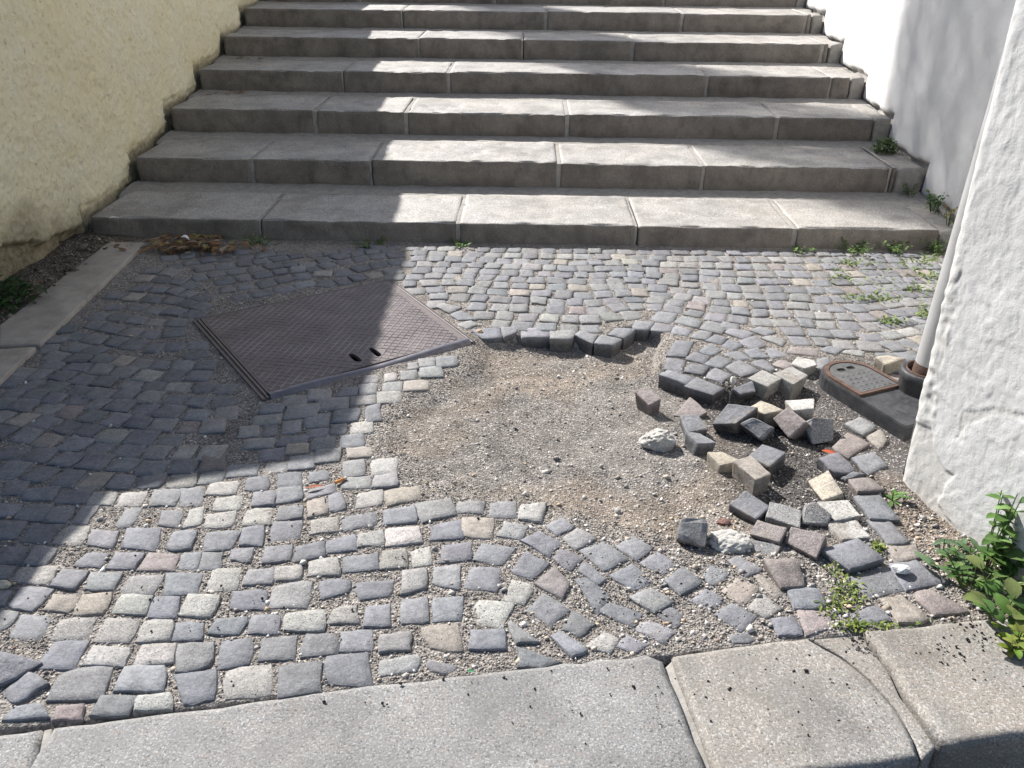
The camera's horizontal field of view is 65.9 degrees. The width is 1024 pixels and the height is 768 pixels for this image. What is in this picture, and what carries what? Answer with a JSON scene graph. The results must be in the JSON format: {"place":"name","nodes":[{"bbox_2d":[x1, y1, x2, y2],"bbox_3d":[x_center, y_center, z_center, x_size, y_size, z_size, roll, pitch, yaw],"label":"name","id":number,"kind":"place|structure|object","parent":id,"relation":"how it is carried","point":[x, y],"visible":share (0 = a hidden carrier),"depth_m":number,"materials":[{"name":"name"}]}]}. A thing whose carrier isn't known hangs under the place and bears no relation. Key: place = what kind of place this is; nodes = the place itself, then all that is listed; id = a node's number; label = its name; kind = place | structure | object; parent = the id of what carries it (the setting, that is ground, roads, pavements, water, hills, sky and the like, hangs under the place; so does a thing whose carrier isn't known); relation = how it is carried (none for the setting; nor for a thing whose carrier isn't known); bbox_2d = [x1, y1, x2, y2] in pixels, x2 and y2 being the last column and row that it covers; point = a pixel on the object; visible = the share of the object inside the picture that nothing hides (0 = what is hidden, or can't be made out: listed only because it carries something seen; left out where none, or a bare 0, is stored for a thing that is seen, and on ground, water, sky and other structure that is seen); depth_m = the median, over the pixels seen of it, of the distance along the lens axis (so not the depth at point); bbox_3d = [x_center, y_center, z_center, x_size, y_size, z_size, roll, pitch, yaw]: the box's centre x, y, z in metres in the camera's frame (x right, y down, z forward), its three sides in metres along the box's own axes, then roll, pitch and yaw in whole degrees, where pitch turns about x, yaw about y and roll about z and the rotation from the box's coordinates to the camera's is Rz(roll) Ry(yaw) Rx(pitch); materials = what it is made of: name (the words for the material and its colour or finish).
{"place":"outdoors","nodes":[
{"label":"outdoors","id":0,"kind":"place"},
{"bbox_2d":[351,44,523,361],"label":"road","id":1,"kind":"structure","parent":0,"point":[355,359],"depth_m":3.08,"materials":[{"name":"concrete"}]},
{"bbox_2d":[0,0,263,280],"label":"stucco wall","id":2,"kind":"structure","parent":1,"relation":"on","point":[93,93],"depth_m":3.82,"materials":[{"name":"beige paint"}]},
{"bbox_2d":[0,618,1023,767],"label":"granite kerb","id":3,"kind":"structure","parent":1,"relation":"on","point":[925,709],"depth_m":1.44,"materials":[{"name":"grey stone"}]},
{"bbox_2d":[963,555,1023,630],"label":"broadleaf weed","id":4,"kind":"object","parent":3,"relation":"on","point":[1013,587],"visible":0.94,"depth_m":1.63,"materials":[{"name":"green plant"}]},
{"bbox_2d":[991,609,1023,658],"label":"yellow weed","id":5,"kind":"object","parent":3,"relation":"on","point":[1015,640],"visible":0.99,"depth_m":1.58,"materials":[{"name":"green plant"}]},
{"bbox_2d":[805,0,1015,222],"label":"plaster wall","id":6,"kind":"structure","parent":1,"relation":"on","point":[926,70],"depth_m":4.24,"materials":[{"name":"white paint"}]},
{"bbox_2d":[0,244,969,724],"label":"cobbled pavement","id":7,"kind":"structure","parent":0,"point":[346,664],"depth_m":2.02,"materials":[{"name":"stone"}]},
{"bbox_2d":[306,484,323,487],"bbox_3d":[-0.513,0.267,2.058,0.049,0.006,0.012,-5,29,-11],"label":"orange scrap","id":8,"kind":"object","parent":7,"relation":"on","point":[316,485],"visible":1,"depth_m":2.06,"materials":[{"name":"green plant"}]},
{"bbox_2d":[334,476,346,483],"bbox_3d":[-0.452,0.254,2.085,0.034,0.009,0.009,-23,36,-36],"label":"cigarette end","id":9,"kind":"object","parent":7,"relation":"on","point":[340,480],"visible":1,"depth_m":2.08,"materials":[{"name":"orange paper"}]},
{"bbox_2d":[4,474,1023,743],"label":"black crumbs","id":10,"kind":"object","parent":7,"relation":"on","point":[708,680],"visible":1,"depth_m":1.60,"materials":[{"name":"stone"}]},
{"bbox_2d":[792,243,815,252],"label":"weed tuft","id":11,"kind":"object","parent":7,"relation":"on","point":[795,249],"visible":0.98,"depth_m":3.74,"materials":[{"name":"green plant"}]},
{"bbox_2d":[836,237,875,254],"bbox_3d":[1.629,-0.641,3.743,0.183,0.074,0.164,1,29,1],"label":"weed tuft","id":12,"kind":"object","parent":7,"relation":"on","point":[858,249],"visible":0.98,"depth_m":3.76,"materials":[{"name":"green plant"}]},
{"bbox_2d":[819,251,945,324],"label":"joint grass","id":13,"kind":"structure","parent":7,"relation":"on","point":[919,313],"depth_m":3.38,"materials":[{"name":"green plant"}]},
{"bbox_2d":[891,564,910,573],"bbox_3d":[0.883,0.420,1.790,0.044,0.019,0.032,1,29,1],"label":"white pebble","id":14,"kind":"object","parent":7,"relation":"on","point":[901,569],"visible":1,"depth_m":1.78,"materials":[{"name":"stone"}]},
{"bbox_2d":[0,228,1023,735],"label":"ground","id":15,"kind":"structure","parent":0,"point":[614,460],"depth_m":2.21,"materials":[{"name":"grey gravel"}]},
{"bbox_2d":[0,580,11,588],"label":"pebble","id":16,"kind":"object","parent":15,"relation":"on","point":[5,584],"visible":1,"depth_m":1.73,"materials":[{"name":"stone"}]},
{"bbox_2d":[0,274,46,315],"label":"dark fern","id":17,"kind":"object","parent":15,"relation":"on","point":[22,285],"visible":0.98,"depth_m":3.09,"materials":[{"name":"green plant"}]},
{"bbox_2d":[0,236,120,322],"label":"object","id":18,"kind":"object","parent":15,"relation":"on","point":[81,247],"depth_m":3.42,"materials":[{"name":"stone"}]},
{"bbox_2d":[0,242,145,384],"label":"edging slabs","id":19,"kind":"structure","parent":15,"relation":"on","point":[26,330],"depth_m":3.06,"materials":[{"name":"concrete"}]},
{"bbox_2d":[109,233,281,254],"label":"leaf litter","id":20,"kind":"object","parent":15,"relation":"on","point":[212,246],"visible":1,"depth_m":3.69,"materials":[{"name":"brown plant"}]},
{"bbox_2d":[237,233,272,245],"bbox_3d":[-1.217,-0.682,3.770,0.159,0.064,0.095,1,29,1],"label":"weed tuft","id":21,"kind":"object","parent":15,"relation":"on","point":[259,241],"visible":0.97,"depth_m":3.77,"materials":[{"name":"green plant"}]},
{"bbox_2d":[193,279,474,400],"bbox_3d":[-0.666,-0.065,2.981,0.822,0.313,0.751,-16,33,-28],"label":"steel hatch","id":22,"kind":"object","parent":15,"relation":"on","point":[283,348],"visible":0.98,"depth_m":2.87,"materials":[{"name":"grey metal"}]},
{"bbox_2d":[351,237,386,247],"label":"weed tuft","id":23,"kind":"object","parent":15,"relation":"on","point":[367,245],"visible":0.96,"depth_m":3.79,"materials":[{"name":"green plant"}]},
{"bbox_2d":[449,237,469,247],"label":"weed tuft","id":24,"kind":"object","parent":15,"relation":"on","point":[464,244],"visible":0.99,"depth_m":3.79,"materials":[{"name":"green plant"}]},
{"bbox_2d":[389,348,756,547],"bbox_3d":[0.200,0.126,2.405,1.122,0.059,1.170,1,29,1],"label":"sand grit","id":25,"kind":"object","parent":15,"relation":"on","point":[553,428],"visible":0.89,"depth_m":2.39,"materials":[{"name":"stone"}]},
{"bbox_2d":[398,362,761,526],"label":"bed chips","id":26,"kind":"object","parent":15,"relation":"on","point":[617,510],"visible":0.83,"depth_m":2.35,"materials":[{"name":"stone"}]},
{"bbox_2d":[293,471,914,660],"bbox_3d":[0.180,0.395,1.852,1.471,0.011,0.660,1,29,1],"label":"sandy grit","id":27,"kind":"object","parent":15,"relation":"on","point":[603,598],"visible":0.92,"depth_m":1.76,"materials":[{"name":"stone"}]},
{"bbox_2d":[635,386,660,414],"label":"cobblestone","id":28,"kind":"object","parent":15,"relation":"on","point":[648,400],"visible":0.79,"depth_m":2.48,"materials":[{"name":"stone"}]},
{"bbox_2d":[638,428,675,451],"bbox_3d":[0.423,0.168,2.296,0.110,0.075,0.078,-9,30,-17],"label":"limestone lump","id":29,"kind":"object","parent":15,"relation":"on","point":[658,440],"visible":0.94,"depth_m":2.27,"materials":[{"name":"stone"}]},
{"bbox_2d":[674,398,706,417],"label":"cobblestone","id":30,"kind":"object","parent":15,"relation":"on","point":[690,406],"visible":0.41,"depth_m":2.49,"materials":[{"name":"stone"}]},
{"bbox_2d":[676,518,707,547],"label":"cobblestone","id":31,"kind":"object","parent":15,"relation":"on","point":[692,532],"visible":0.84,"depth_m":1.87,"materials":[{"name":"stone"}]},
{"bbox_2d":[680,414,707,435],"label":"cobblestone","id":32,"kind":"object","parent":15,"relation":"on","point":[694,423],"visible":0.52,"depth_m":2.37,"materials":[{"name":"stone"}]},
{"bbox_2d":[684,431,715,455],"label":"cobblestone","id":33,"kind":"object","parent":15,"relation":"on","point":[697,444],"visible":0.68,"depth_m":2.26,"materials":[{"name":"stone"}]},
{"bbox_2d":[707,452,736,472],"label":"cobblestone","id":34,"kind":"object","parent":15,"relation":"on","point":[719,462],"visible":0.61,"depth_m":2.18,"materials":[{"name":"stone"}]},
{"bbox_2d":[716,518,730,525],"bbox_3d":[0.532,0.348,1.988,0.038,0.016,0.025,1,29,1],"label":"brown chip","id":35,"kind":"object","parent":15,"relation":"on","point":[723,521],"visible":0.98,"depth_m":1.98,"materials":[{"name":"stone"}]},
{"bbox_2d":[706,529,753,553],"bbox_3d":[0.523,0.380,1.887,0.120,0.048,0.078,1,29,1],"label":"limestone lump","id":36,"kind":"object","parent":15,"relation":"on","point":[727,541],"visible":0.93,"depth_m":1.87,"materials":[{"name":"stone"}]},
{"bbox_2d":[730,376,735,385],"bbox_3d":[0.719,-0.009,2.568,0.019,0.035,0.022,1,29,1],"label":"white pebble","id":37,"kind":"object","parent":15,"relation":"on","point":[732,380],"visible":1,"depth_m":2.56,"materials":[{"name":"stone"}]},
{"bbox_2d":[712,404,757,433],"bbox_3d":[0.671,0.109,2.383,0.136,0.093,0.071,-16,33,-27],"label":"cobblestone","id":38,"kind":"object","parent":15,"relation":"on","point":[731,418],"visible":0.91,"depth_m":2.36,"materials":[{"name":"stone"}]},
{"bbox_2d":[729,381,754,404],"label":"cobblestone","id":39,"kind":"object","parent":15,"relation":"on","point":[741,393],"visible":0.94,"depth_m":2.50,"materials":[{"name":"stone"}]},
{"bbox_2d":[728,491,768,523],"bbox_3d":[0.607,0.331,2.018,0.075,0.084,0.090,-19,34,-31],"label":"cobblestone","id":40,"kind":"object","parent":15,"relation":"on","point":[747,506],"visible":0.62,"depth_m":2.00,"materials":[{"name":"stone"}]},
{"bbox_2d":[732,456,770,495],"bbox_3d":[0.642,0.258,2.126,0.060,0.092,0.097,-12,31,-21],"label":"cobblestone","id":41,"kind":"object","parent":15,"relation":"on","point":[751,475],"visible":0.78,"depth_m":2.10,"materials":[{"name":"stone"}]},
{"bbox_2d":[740,418,774,441],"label":"cobblestone","id":42,"kind":"object","parent":15,"relation":"on","point":[759,430],"visible":1,"depth_m":2.30,"materials":[{"name":"stone"}]},
{"bbox_2d":[747,370,780,398],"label":"cobblestone","id":43,"kind":"object","parent":15,"relation":"on","point":[766,384],"visible":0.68,"depth_m":2.52,"materials":[{"name":"stone"}]},
{"bbox_2d":[751,540,780,554],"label":"cobblestone","id":44,"kind":"object","parent":15,"relation":"on","point":[767,548],"visible":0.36,"depth_m":1.87,"materials":[{"name":"stone"}]},
{"bbox_2d":[749,445,785,475],"bbox_3d":[0.703,0.220,2.193,0.072,0.063,0.102,26,37,38],"label":"cobblestone","id":45,"kind":"object","parent":15,"relation":"on","point":[770,460],"visible":0.59,"depth_m":2.17,"materials":[{"name":"stone"}]},
{"bbox_2d":[752,401,782,426],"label":"cobblestone","id":46,"kind":"object","parent":15,"relation":"on","point":[767,413],"visible":0.57,"depth_m":2.38,"materials":[{"name":"stone"}]},
{"bbox_2d":[750,520,786,545],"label":"cobblestone","id":47,"kind":"object","parent":15,"relation":"on","point":[768,532],"visible":0.67,"depth_m":1.90,"materials":[{"name":"stone"}]},
{"bbox_2d":[765,502,800,530],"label":"cobblestone","id":48,"kind":"object","parent":15,"relation":"on","point":[787,517],"visible":0.54,"depth_m":1.95,"materials":[{"name":"stone"}]},
{"bbox_2d":[773,367,807,399],"bbox_3d":[0.903,0.009,2.570,0.091,0.094,0.084,-18,33,-30],"label":"cobblestone","id":49,"kind":"object","parent":15,"relation":"on","point":[792,382],"visible":0.77,"depth_m":2.54,"materials":[{"name":"stone"}]},
{"bbox_2d":[773,408,809,439],"bbox_3d":[0.833,0.120,2.342,0.089,0.094,0.103,-12,31,-23],"label":"cobblestone","id":50,"kind":"object","parent":15,"relation":"on","point":[792,424],"visible":0.91,"depth_m":2.31,"materials":[{"name":"stone"}]},
{"bbox_2d":[785,399,814,420],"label":"cobblestone","id":51,"kind":"object","parent":15,"relation":"on","point":[803,409],"visible":0.5,"depth_m":2.37,"materials":[{"name":"stone"}]},
{"bbox_2d":[791,357,815,374],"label":"cobblestone","id":52,"kind":"object","parent":15,"relation":"on","point":[806,366],"visible":0.57,"depth_m":2.66,"materials":[{"name":"stone"}]},
{"bbox_2d":[786,527,826,560],"bbox_3d":[0.701,0.393,1.885,0.090,0.097,0.090,20,34,31],"label":"cobblestone","id":53,"kind":"object","parent":15,"relation":"on","point":[810,544],"visible":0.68,"depth_m":1.86,"materials":[{"name":"stone"}]},
{"bbox_2d":[800,502,831,526],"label":"cobblestone","id":54,"kind":"object","parent":15,"relation":"on","point":[814,514],"visible":0.71,"depth_m":1.95,"materials":[{"name":"stone"}]},
{"bbox_2d":[806,418,832,443],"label":"cobblestone","id":55,"kind":"object","parent":15,"relation":"on","point":[819,430],"visible":0.77,"depth_m":2.30,"materials":[{"name":"stone"}]},
{"bbox_2d":[808,471,843,501],"bbox_3d":[0.829,0.292,2.069,0.084,0.093,0.097,-2,29,-5],"label":"cobblestone","id":56,"kind":"object","parent":15,"relation":"on","point":[824,487],"visible":0.6,"depth_m":2.04,"materials":[{"name":"stone"}]},
{"bbox_2d":[822,449,834,453],"bbox_3d":[0.900,0.194,2.234,0.044,0.007,0.019,12,31,20],"label":"red scrap","id":57,"kind":"object","parent":15,"relation":"on","point":[828,451],"visible":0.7,"depth_m":2.24,"materials":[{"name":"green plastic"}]},
{"bbox_2d":[817,500,859,521],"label":"cobblestone","id":58,"kind":"object","parent":15,"relation":"on","point":[841,510],"visible":0.45,"depth_m":1.98,"materials":[{"name":"stone"}]},
{"bbox_2d":[826,520,869,543],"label":"cobblestone","id":59,"kind":"object","parent":15,"relation":"on","point":[844,531],"visible":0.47,"depth_m":1.92,"materials":[{"name":"stone"}]},
{"bbox_2d":[819,360,925,440],"bbox_3d":[1.192,0.057,2.517,0.296,0.259,0.404,-11,31,-21],"label":"drain gully","id":60,"kind":"object","parent":15,"relation":"on","point":[886,402],"visible":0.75,"depth_m":2.44,"materials":[{"name":"grey concrete"}]},
{"bbox_2d":[813,538,932,633],"bbox_3d":[0.777,0.443,1.762,0.259,0.021,0.304,1,29,1],"label":"moss","id":61,"kind":"object","parent":15,"relation":"on","point":[856,624],"visible":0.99,"depth_m":1.71,"materials":[{"name":"green plant"}]},
{"bbox_2d":[873,355,905,373],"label":"cobblestone","id":62,"kind":"object","parent":15,"relation":"on","point":[887,364],"visible":0.53,"depth_m":2.67,"materials":[{"name":"stone"}]},
{"bbox_2d":[882,240,910,253],"bbox_3d":[1.831,-0.655,3.769,0.137,0.079,0.177,11,30,18],"label":"weed tuft","id":63,"kind":"object","parent":15,"relation":"on","point":[896,250],"visible":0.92,"depth_m":3.75,"materials":[{"name":"green plant"}]},
{"bbox_2d":[883,487,912,506],"bbox_3d":[0.989,0.287,2.032,0.060,0.054,0.074,1,29,1],"label":"sprout","id":64,"kind":"object","parent":15,"relation":"on","point":[894,497],"visible":1,"depth_m":2.03,"materials":[{"name":"green plant"}]},
{"bbox_2d":[920,238,948,254],"bbox_3d":[2.023,-0.662,3.779,0.144,0.086,0.132,-19,34,-32],"label":"weed tuft","id":65,"kind":"object","parent":15,"relation":"on","point":[939,246],"visible":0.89,"depth_m":3.77,"materials":[{"name":"green plant"}]},
{"bbox_2d":[914,537,989,572],"bbox_3d":[1.026,0.398,1.819,0.207,0.066,0.093,-7,29,-14],"label":"greyleaf weed","id":66,"kind":"object","parent":15,"relation":"on","point":[961,556],"visible":0.77,"depth_m":1.82,"materials":[{"name":"green plant"}]},
{"bbox_2d":[902,0,1023,580],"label":"plaster pier","id":67,"kind":"structure","parent":15,"relation":"on","point":[965,455],"depth_m":1.78,"materials":[{"name":"white paint"}]},
{"bbox_2d":[912,42,1005,375],"bbox_3d":[1.300,-1.069,1.882,0.091,2.435,0.091,1,29,1],"label":"downpipe","id":68,"kind":"object","parent":67,"relation":"attached to","point":[922,361],"visible":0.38,"depth_m":2.29,"materials":[{"name":"white metal"}]},
{"bbox_2d":[938,544,1023,594],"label":"bushy weed","id":69,"kind":"object","parent":15,"relation":"on","point":[955,573],"visible":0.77,"depth_m":1.74,"materials":[{"name":"green plant"}]},
{"bbox_2d":[975,490,1023,571],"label":"broadleaf weed","id":70,"kind":"object","parent":15,"relation":"on","point":[1005,521],"visible":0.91,"depth_m":1.74,"materials":[{"name":"green plant"}]},
{"bbox_2d":[976,529,1023,589],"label":"broadleaf weed","id":71,"kind":"object","parent":15,"relation":"on","point":[1015,554],"visible":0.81,"depth_m":1.74,"materials":[{"name":"green plant"}]},
{"bbox_2d":[91,0,953,250],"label":"stone staircase","id":72,"kind":"structure","parent":0,"point":[725,123],"depth_m":4.74,"materials":[{"name":"stone"}]},
{"bbox_2d":[868,135,899,153],"bbox_3d":[2.147,-1.379,4.548,0.170,0.103,0.168,1,29,1],"label":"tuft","id":73,"kind":"object","parent":72,"relation":"on","point":[881,145],"visible":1,"depth_m":4.54,"materials":[{"name":"green plant"}]},
{"bbox_2d":[902,183,916,196],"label":"wall weed","id":74,"kind":"object","parent":72,"relation":"on","point":[908,191],"depth_m":4.25,"materials":[{"name":"green plant"}]},
{"bbox_2d":[925,189,948,212],"bbox_3d":[2.138,-0.929,4.007,0.103,0.116,0.119,1,29,1],"label":"wall weed","id":75,"kind":"object","parent":72,"relation":"on","point":[936,201],"depth_m":4.02,"materials":[{"name":"green plant"}]},
{"bbox_2d":[942,205,957,225],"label":"wall weed","id":76,"kind":"object","parent":72,"relation":"on","point":[950,214],"depth_m":3.81,"materials":[{"name":"green plant"}]}
]}

